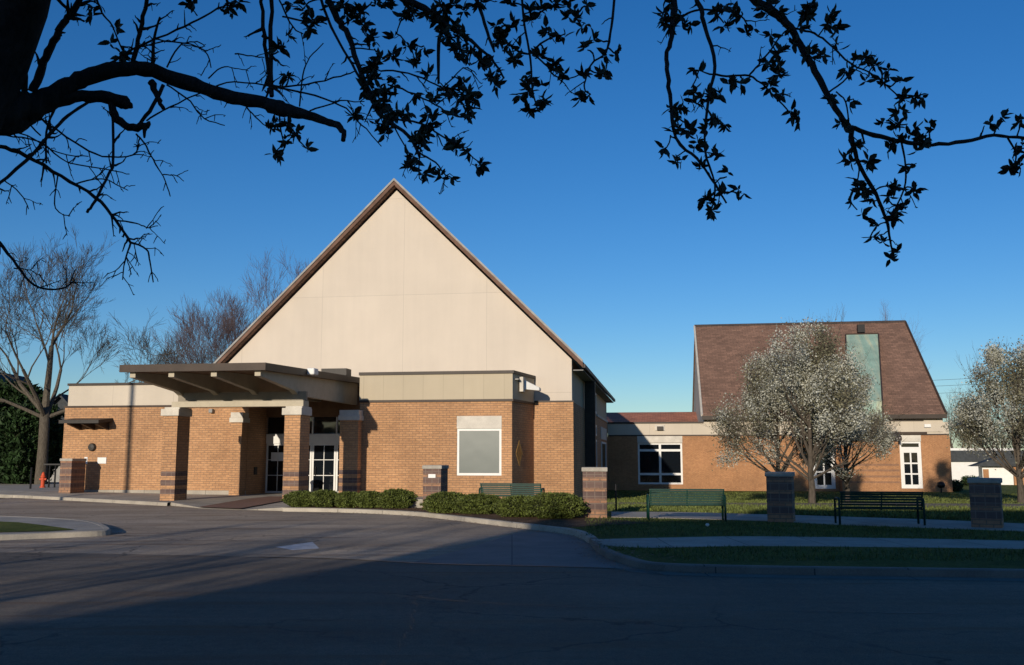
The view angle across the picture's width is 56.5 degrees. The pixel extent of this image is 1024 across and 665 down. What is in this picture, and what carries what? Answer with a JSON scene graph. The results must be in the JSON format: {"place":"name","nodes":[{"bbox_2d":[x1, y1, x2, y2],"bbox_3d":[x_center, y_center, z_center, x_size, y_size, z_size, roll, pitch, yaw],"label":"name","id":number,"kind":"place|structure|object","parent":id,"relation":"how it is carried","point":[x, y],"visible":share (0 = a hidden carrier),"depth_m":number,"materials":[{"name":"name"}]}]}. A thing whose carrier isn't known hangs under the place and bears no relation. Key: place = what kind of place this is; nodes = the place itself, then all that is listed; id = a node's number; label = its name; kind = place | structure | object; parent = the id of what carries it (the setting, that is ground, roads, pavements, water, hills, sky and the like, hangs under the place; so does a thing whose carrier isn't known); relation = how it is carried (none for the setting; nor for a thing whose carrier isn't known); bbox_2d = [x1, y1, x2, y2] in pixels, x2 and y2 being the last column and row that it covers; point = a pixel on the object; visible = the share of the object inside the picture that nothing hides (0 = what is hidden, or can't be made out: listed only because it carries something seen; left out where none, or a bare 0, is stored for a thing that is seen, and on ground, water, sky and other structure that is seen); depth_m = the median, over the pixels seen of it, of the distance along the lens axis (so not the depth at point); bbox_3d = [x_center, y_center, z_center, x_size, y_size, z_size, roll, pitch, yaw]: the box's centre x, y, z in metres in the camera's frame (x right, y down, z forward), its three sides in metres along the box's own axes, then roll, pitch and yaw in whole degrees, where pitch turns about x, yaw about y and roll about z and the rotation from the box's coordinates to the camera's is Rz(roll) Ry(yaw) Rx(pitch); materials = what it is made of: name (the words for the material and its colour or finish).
{"place":"outdoors","nodes":[
{"label":"outdoors","id":0,"kind":"place"},
{"bbox_2d":[0,516,102,533],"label":"traffic island","id":1,"kind":"structure","parent":0,"point":[76,525],"depth_m":24.23,"materials":[{"name":"concrete"}]},
{"bbox_2d":[0,521,73,531],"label":"island lawn","id":2,"kind":"structure","parent":1,"relation":"on","point":[12,526],"depth_m":22.67,"materials":[{"name":"green plant"}]},
{"bbox_2d":[0,482,458,515],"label":"plaza","id":3,"kind":"structure","parent":0,"point":[195,500],"depth_m":40.57,"materials":[{"name":"concrete"}]},
{"bbox_2d":[0,397,7,413],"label":"evergreen tree","id":4,"kind":"object","parent":3,"relation":"on","point":[2,406],"visible":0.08,"depth_m":57.19,"materials":[{"name":"green plant"}]},
{"bbox_2d":[29,467,32,488],"bbox_3d":[-23.950,7.248,47.461,0.092,1.050,0.092,3,-8,-22],"label":"bollard","id":5,"kind":"object","parent":3,"relation":"on","point":[31,470],"visible":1,"depth_m":47.43,"materials":[{"name":"black metal"}]},
{"bbox_2d":[0,400,63,483],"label":"evergreen tree","id":6,"kind":"object","parent":3,"relation":"on","point":[19,431],"visible":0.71,"depth_m":55.50,"materials":[{"name":"green plant"}]},
{"bbox_2d":[0,377,64,482],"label":"evergreen tree","id":7,"kind":"object","parent":3,"relation":"on","point":[9,392],"visible":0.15,"depth_m":59.07,"materials":[{"name":"green plant"}]},
{"bbox_2d":[39,472,46,487],"bbox_3d":[-24.319,7.631,49.428,0.352,0.799,0.265,0,-7,0],"label":"fire hydrant","id":8,"kind":"object","parent":3,"relation":"on","point":[42,478],"visible":1,"depth_m":49.35,"materials":[{"name":"red metal"}]},
{"bbox_2d":[44,464,59,486],"bbox_3d":[-23.854,7.423,49.455,0.840,1.220,0.240,0,-7,0],"label":"bike rack","id":9,"kind":"object","parent":3,"relation":"on","point":[54,474],"visible":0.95,"depth_m":49.41,"materials":[{"name":"black metal"}]},
{"bbox_2d":[59,458,86,492],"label":"brick pier","id":10,"kind":"structure","parent":3,"relation":"on","point":[72,476],"depth_m":42.62,"materials":[{"name":"brown brick"}]},
{"bbox_2d":[0,226,224,483],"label":"bare tree","id":11,"kind":"object","parent":3,"relation":"on","point":[44,407],"visible":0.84,"depth_m":56.45,"materials":[{"name":"brown plant"}]},
{"bbox_2d":[201,496,282,507],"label":"entrance paving","id":12,"kind":"structure","parent":3,"relation":"on","point":[244,503],"depth_m":35.46,"materials":[{"name":"brick"}]},
{"bbox_2d":[0,498,615,568],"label":"driveway","id":13,"kind":"structure","parent":0,"point":[258,533],"depth_m":22.61,"materials":[{"name":"grey asphalt"}]},
{"bbox_2d":[0,516,110,539],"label":"kerb","id":14,"kind":"structure","parent":13,"relation":"on","point":[106,531],"depth_m":21.42,"materials":[{"name":"concrete"}]},
{"bbox_2d":[0,494,167,505],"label":"kerb","id":15,"kind":"structure","parent":13,"relation":"on","point":[88,499],"depth_m":38.87,"materials":[{"name":"concrete"}]},
{"bbox_2d":[279,542,317,549],"bbox_3d":[-4.399,4.346,19.410,0.812,0.001,1.725,2,-8,-17],"label":"road arrow","id":16,"kind":"object","parent":13,"relation":"on","point":[310,545],"visible":1,"depth_m":19.29,"materials":[{"name":"white paint"}]},
{"bbox_2d":[283,507,595,542],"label":"kerb","id":17,"kind":"structure","parent":13,"relation":"on","point":[563,530],"depth_m":27.08,"materials":[{"name":"concrete"}]},
{"bbox_2d":[416,532,615,567],"bbox_3d":[-0.029,4.337,19.336,3.468,0.001,7.657,0,-7,0],"label":"driveway apron","id":18,"kind":"object","parent":13,"relation":"attached to","point":[539,548],"visible":1,"depth_m":17.89,"materials":[{"name":"concrete"}]},
{"bbox_2d":[311,506,645,526],"bbox_3d":[-1.899,5.482,29.134,4.266,0.010,14.827,7,-10,-44],"label":"planting bed","id":19,"kind":"object","parent":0,"point":[578,521],"visible":0.59,"depth_m":25.54,"materials":[{"name":"brown soil"}]},
{"bbox_2d":[281,490,312,506],"bbox_3d":[-7.126,5.716,32.268,1.361,0.790,1.045,0,-7,0],"label":"clipped shrub","id":20,"kind":"object","parent":19,"relation":"on","point":[300,498],"visible":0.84,"depth_m":31.95,"materials":[{"name":"green plant"}]},
{"bbox_2d":[308,489,337,506],"bbox_3d":[-6.220,5.659,32.019,1.301,0.838,1.090,0,-7,0],"label":"clipped shrub","id":21,"kind":"object","parent":19,"relation":"on","point":[322,498],"visible":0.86,"depth_m":31.74,"materials":[{"name":"green plant"}]},
{"bbox_2d":[333,491,357,507],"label":"clipped shrub","id":22,"kind":"object","parent":19,"relation":"on","point":[343,499],"visible":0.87,"depth_m":31.55,"materials":[{"name":"green plant"}]},
{"bbox_2d":[354,490,380,507],"bbox_3d":[-4.757,5.620,31.617,1.117,0.811,1.026,3,-8,-21],"label":"clipped shrub","id":23,"kind":"object","parent":19,"relation":"on","point":[365,499],"visible":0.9,"depth_m":31.35,"materials":[{"name":"green plant"}]},
{"bbox_2d":[375,488,417,508],"bbox_3d":[-3.831,5.542,31.310,1.536,0.886,1.178,0,-7,0],"label":"clipped shrub","id":24,"kind":"object","parent":19,"relation":"on","point":[397,498],"visible":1,"depth_m":31.07,"materials":[{"name":"green plant"}]},
{"bbox_2d":[408,498,422,507],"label":"concrete block","id":25,"kind":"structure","parent":19,"relation":"on","point":[416,504],"depth_m":31.43,"materials":[{"name":"beige concrete"}]},
{"bbox_2d":[422,465,448,501],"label":"brick pier","id":26,"kind":"structure","parent":19,"relation":"on","point":[435,478],"depth_m":31.05,"materials":[{"name":"brown brick"}]},
{"bbox_2d":[420,490,465,512],"bbox_3d":[-1.949,5.204,28.724,1.740,0.886,1.332,0,-7,0],"label":"clipped shrub","id":27,"kind":"object","parent":19,"relation":"on","point":[439,502],"visible":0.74,"depth_m":28.43,"materials":[{"name":"green plant"}]},
{"bbox_2d":[449,492,500,517],"bbox_3d":[-1.024,5.159,28.232,1.734,0.847,1.261,0,-7,0],"label":"clipped shrub","id":28,"kind":"object","parent":19,"relation":"on","point":[478,503],"visible":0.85,"depth_m":27.95,"materials":[{"name":"green plant"}]},
{"bbox_2d":[479,483,544,496],"bbox_3d":[-0.009,5.360,31.295,2.118,0.823,0.658,-1,-8,9],"label":"park bench","id":29,"kind":"object","parent":19,"relation":"on","point":[490,490],"visible":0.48,"depth_m":31.08,"materials":[{"name":"green paint"}]},
{"bbox_2d":[491,494,536,516],"bbox_3d":[0.252,4.970,26.838,1.681,0.861,1.256,0,-7,0],"label":"clipped shrub","id":30,"kind":"object","parent":19,"relation":"on","point":[508,506],"visible":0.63,"depth_m":26.55,"materials":[{"name":"green plant"}]},
{"bbox_2d":[334,506,708,573],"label":"leaf litter","id":31,"kind":"object","parent":19,"relation":"on","point":[579,542],"visible":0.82,"depth_m":18.23,"materials":[{"name":"brown plant"}]},
{"bbox_2d":[521,491,588,518],"bbox_3d":[1.204,4.839,26.240,1.904,0.966,1.630,0,-7,0],"label":"clipped shrub","id":32,"kind":"object","parent":19,"relation":"on","point":[558,505],"visible":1,"depth_m":25.78,"materials":[{"name":"green plant"}]},
{"bbox_2d":[581,467,607,517],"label":"brick pier","id":33,"kind":"structure","parent":19,"relation":"on","point":[595,488],"depth_m":26.37,"materials":[{"name":"brown brick"}]},
{"bbox_2d":[0,502,1023,664],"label":"road","id":34,"kind":"structure","parent":0,"point":[93,609],"depth_m":10.92,"materials":[{"name":"grey asphalt"}]},
{"bbox_2d":[259,556,665,574],"bbox_3d":[-0.999,3.926,16.227,7.501,0.001,0.659,-3,-8,21],"label":"road seam","id":35,"kind":"object","parent":34,"relation":"on","point":[471,564],"visible":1,"depth_m":16.02,"materials":[{"name":"black asphalt"}]},
{"bbox_2d":[0,0,1023,294],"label":"shade tree","id":36,"kind":"object","parent":34,"relation":"on","point":[22,24],"visible":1,"depth_m":4.81,"materials":[{"name":"black plant"}]},
{"bbox_2d":[110,525,1009,664],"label":"road crack","id":37,"kind":"object","parent":34,"relation":"on","point":[656,608],"visible":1,"depth_m":11.25,"materials":[{"name":"black asphalt"}]},
{"bbox_2d":[579,537,1023,580],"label":"kerb","id":38,"kind":"structure","parent":34,"relation":"on","point":[627,562],"depth_m":14.57,"materials":[{"name":"concrete"}]},
{"bbox_2d":[0,0,1023,449],"label":"sky","id":39,"kind":"structure","parent":0,"point":[578,211],"materials":[{"name":"blue"}]},
{"bbox_2d":[503,485,1023,568],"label":"lawn","id":40,"kind":"structure","parent":0,"point":[933,563],"depth_m":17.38,"materials":[{"name":"green plant"}]},
{"bbox_2d":[615,484,616,509],"bbox_3d":[3.323,5.263,30.463,0.055,0.820,0.055,-3,-8,22],"label":"post","id":41,"kind":"object","parent":40,"relation":"on","point":[615,496],"visible":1,"depth_m":30.44,"materials":[{"name":"black metal"}]},
{"bbox_2d":[646,489,726,520],"bbox_3d":[4.625,4.576,25.364,2.056,0.840,0.658,-1,-7,5],"label":"park bench","id":42,"kind":"object","parent":40,"relation":"on","point":[722,502],"visible":0.99,"depth_m":25.14,"materials":[{"name":"green paint"}]},
{"bbox_2d":[695,342,836,471],"bbox_3d":[11.500,3.998,41.803,7.024,7.347,6.114,0,-7,0],"label":"pear tree","id":43,"kind":"object","parent":40,"relation":"on","point":[720,419],"visible":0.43,"depth_m":41.85,"materials":[{"name":"white plant"}]},
{"bbox_2d":[607,320,952,491],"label":"shingle roofed building","id":44,"kind":"structure","parent":40,"relation":"on","point":[655,450],"depth_m":69.25,"materials":[{"name":"orange brick"}]},
{"bbox_2d":[638,443,682,483],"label":"window","id":45,"kind":"structure","parent":44,"relation":"in","point":[658,463],"depth_m":69.22,"materials":[{"name":"black glass"}]},
{"bbox_2d":[813,454,835,488],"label":"door","id":46,"kind":"structure","parent":44,"relation":"in","point":[825,481],"depth_m":67.24,"materials":[{"name":"white paint"}]},
{"bbox_2d":[899,441,920,448],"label":"transom window","id":47,"kind":"structure","parent":44,"relation":"in","point":[905,444],"depth_m":66.63,"materials":[{"name":"white paint"}]},
{"bbox_2d":[900,449,922,487],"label":"door","id":48,"kind":"structure","parent":44,"relation":"in","point":[910,459],"depth_m":66.42,"materials":[{"name":"white paint"}]},
{"bbox_2d":[765,472,794,522],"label":"brick pier","id":49,"kind":"structure","parent":40,"relation":"on","point":[780,497],"depth_m":24.72,"materials":[{"name":"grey brick"}]},
{"bbox_2d":[703,302,921,502],"bbox_3d":[12.358,2.907,38.922,8.027,8.564,8.109,0,-7,0],"label":"pear tree","id":50,"kind":"object","parent":40,"relation":"on","point":[801,383],"visible":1,"depth_m":38.17,"materials":[{"name":"white plant"}]},
{"bbox_2d":[784,358,902,500],"bbox_3d":[15.301,4.361,43.854,5.538,7.346,6.034,7,-10,-42],"label":"pear tree","id":51,"kind":"object","parent":40,"relation":"on","point":[846,470],"visible":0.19,"depth_m":43.29,"materials":[{"name":"white plant"}]},
{"bbox_2d":[937,481,944,492],"bbox_3d":[29.163,10.505,64.784,0.560,0.760,0.546,0,-7,0],"label":"garden light","id":52,"kind":"object","parent":40,"relation":"on","point":[940,485],"visible":1,"depth_m":64.64,"materials":[{"name":"black metal"}]},
{"bbox_2d":[952,479,963,491],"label":"shrub","id":53,"kind":"object","parent":40,"relation":"on","point":[957,485],"visible":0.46,"depth_m":66.76,"materials":[{"name":"green plant"}]},
{"bbox_2d":[960,475,976,485],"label":"shrub","id":54,"kind":"object","parent":40,"relation":"on","point":[964,479],"visible":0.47,"depth_m":80.88,"materials":[{"name":"green plant"}]},
{"bbox_2d":[941,335,1023,503],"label":"pear tree","id":55,"kind":"object","parent":40,"relation":"on","point":[973,420],"visible":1,"depth_m":42.70,"materials":[{"name":"white plant"}]},
{"bbox_2d":[967,478,1003,527],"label":"brick pier","id":56,"kind":"structure","parent":40,"relation":"on","point":[986,505],"depth_m":22.60,"materials":[{"name":"grey brick"}]},
{"bbox_2d":[968,457,1023,484],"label":"garden hut","id":57,"kind":"object","parent":40,"relation":"on","point":[986,468],"visible":0.55,"depth_m":83.01,"materials":[{"name":"white paint"}]},
{"bbox_2d":[983,469,988,477],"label":"door","id":58,"kind":"structure","parent":57,"relation":"in","point":[985,471],"depth_m":83.39,"materials":[{"name":"orange wood"}]},
{"bbox_2d":[591,536,1023,548],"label":"pavement","id":59,"kind":"structure","parent":0,"point":[672,542],"depth_m":18.72,"materials":[{"name":"concrete"}]},
{"bbox_2d":[611,512,1023,531],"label":"path","id":60,"kind":"structure","parent":0,"point":[902,522],"depth_m":25.50,"materials":[{"name":"concrete"}]},
{"bbox_2d":[834,491,925,524],"bbox_3d":[9.149,4.377,23.764,2.056,0.840,0.658,-1,-8,8],"label":"park bench","id":61,"kind":"object","parent":60,"relation":"on","point":[918,496],"visible":0.94,"depth_m":23.55,"materials":[{"name":"green paint"}]},
{"label":"ground","id":62,"kind":"structure","parent":0,"visible":0},
{"bbox_2d":[0,372,26,384],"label":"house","id":63,"kind":"structure","parent":62,"relation":"on","point":[22,378],"depth_m":83.19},
{"bbox_2d":[47,393,67,481],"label":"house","id":64,"kind":"structure","parent":62,"relation":"on","point":[61,401],"depth_m":71.78,"materials":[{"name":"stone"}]},
{"bbox_2d":[149,269,271,363],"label":"bare tree","id":65,"kind":"object","parent":62,"relation":"on","point":[190,334],"visible":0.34,"depth_m":91.21,"materials":[{"name":"brown plant"}]},
{"bbox_2d":[148,239,311,363],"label":"bare tree","id":66,"kind":"object","parent":62,"relation":"on","point":[234,318],"visible":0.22,"depth_m":97.38,"materials":[{"name":"brown plant"}]},
{"bbox_2d":[59,178,614,501],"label":"brick hall","id":67,"kind":"structure","parent":62,"relation":"on","point":[395,334],"depth_m":44.17,"materials":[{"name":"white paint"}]},
{"bbox_2d":[265,444,283,492],"bbox_3d":[-11.060,6.406,44.988,1.145,2.298,0.070,-1,-8,9],"label":"entrance door","id":68,"kind":"structure","parent":67,"relation":"in","point":[274,452],"depth_m":45.00,"materials":[{"name":"white paint"}]},
{"bbox_2d":[268,417,284,432],"bbox_3d":[-11.056,4.414,45.273,1.085,0.747,0.020,-1,-8,9],"label":"transom window","id":69,"kind":"structure","parent":67,"relation":"in","point":[275,425],"depth_m":45.28,"materials":[{"name":"black glass"}]},
{"bbox_2d":[308,444,311,491],"bbox_3d":[-9.938,6.383,44.812,1.086,2.298,0.070,-1,-8,9],"label":"entrance door","id":70,"kind":"structure","parent":67,"relation":"in","point":[310,445],"depth_m":44.71,"materials":[{"name":"white paint"}]},
{"bbox_2d":[310,417,311,432],"bbox_3d":[-9.935,4.391,45.097,1.026,0.747,0.020,-1,-8,9],"label":"transom window","id":71,"kind":"structure","parent":67,"relation":"in","point":[310,417],"depth_m":45.02,"materials":[{"name":"black glass"}]},
{"bbox_2d":[311,444,335,491],"bbox_3d":[-8.816,6.354,44.593,1.160,2.298,0.154,-1,-8,9],"label":"entrance door","id":72,"kind":"structure","parent":67,"relation":"in","point":[323,455],"depth_m":44.63,"materials":[{"name":"white paint"}]},
{"bbox_2d":[314,417,335,432],"bbox_3d":[-8.806,4.368,44.920,1.100,0.747,0.020,-1,-8,9],"label":"transom window","id":73,"kind":"structure","parent":67,"relation":"in","point":[321,424],"depth_m":44.91,"materials":[{"name":"black glass"}]},
{"bbox_2d":[335,444,339,491],"bbox_3d":[-7.665,6.336,44.455,1.118,2.298,0.070,-1,-8,9],"label":"entrance door","id":74,"kind":"structure","parent":67,"relation":"in","point":[337,445],"depth_m":44.51,"materials":[{"name":"white paint"}]},
{"bbox_2d":[457,428,500,475],"bbox_3d":[-1.407,5.148,41.089,1.954,2.006,0.070,-1,-8,9],"label":"window","id":75,"kind":"structure","parent":67,"relation":"in","point":[478,450],"depth_m":41.08,"materials":[{"name":"grey glass"}]},
{"bbox_2d":[601,442,606,466],"bbox_3d":[6.235,8.343,64.556,0.067,1.820,4.802,-1,-8,9],"label":"window","id":76,"kind":"structure","parent":67,"relation":"in","point":[603,444],"depth_m":64.33,"materials":[{"name":"black glass"}]},
{"bbox_2d":[880,299,929,369],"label":"bare tree","id":77,"kind":"object","parent":62,"relation":"on","point":[909,327],"visible":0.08,"depth_m":121.70,"materials":[{"name":"brown plant"}]},
{"bbox_2d":[942,377,997,449],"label":"distant tree","id":78,"kind":"object","parent":62,"relation":"on","point":[948,417],"visible":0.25,"depth_m":99.25,"materials":[{"name":"grey plant"}]},
{"bbox_2d":[949,415,998,447],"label":"distant tree","id":79,"kind":"object","parent":62,"relation":"on","point":[962,438],"visible":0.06,"depth_m":128.58,"materials":[{"name":"grey plant"}]},
{"bbox_2d":[946,377,1007,392],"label":"power line","id":80,"kind":"object","parent":62,"relation":"on","point":[966,384],"visible":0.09,"depth_m":143.13,"materials":[{"name":"black metal"}]},
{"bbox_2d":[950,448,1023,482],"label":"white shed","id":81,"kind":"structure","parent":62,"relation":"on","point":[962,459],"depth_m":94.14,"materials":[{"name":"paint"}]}
]}

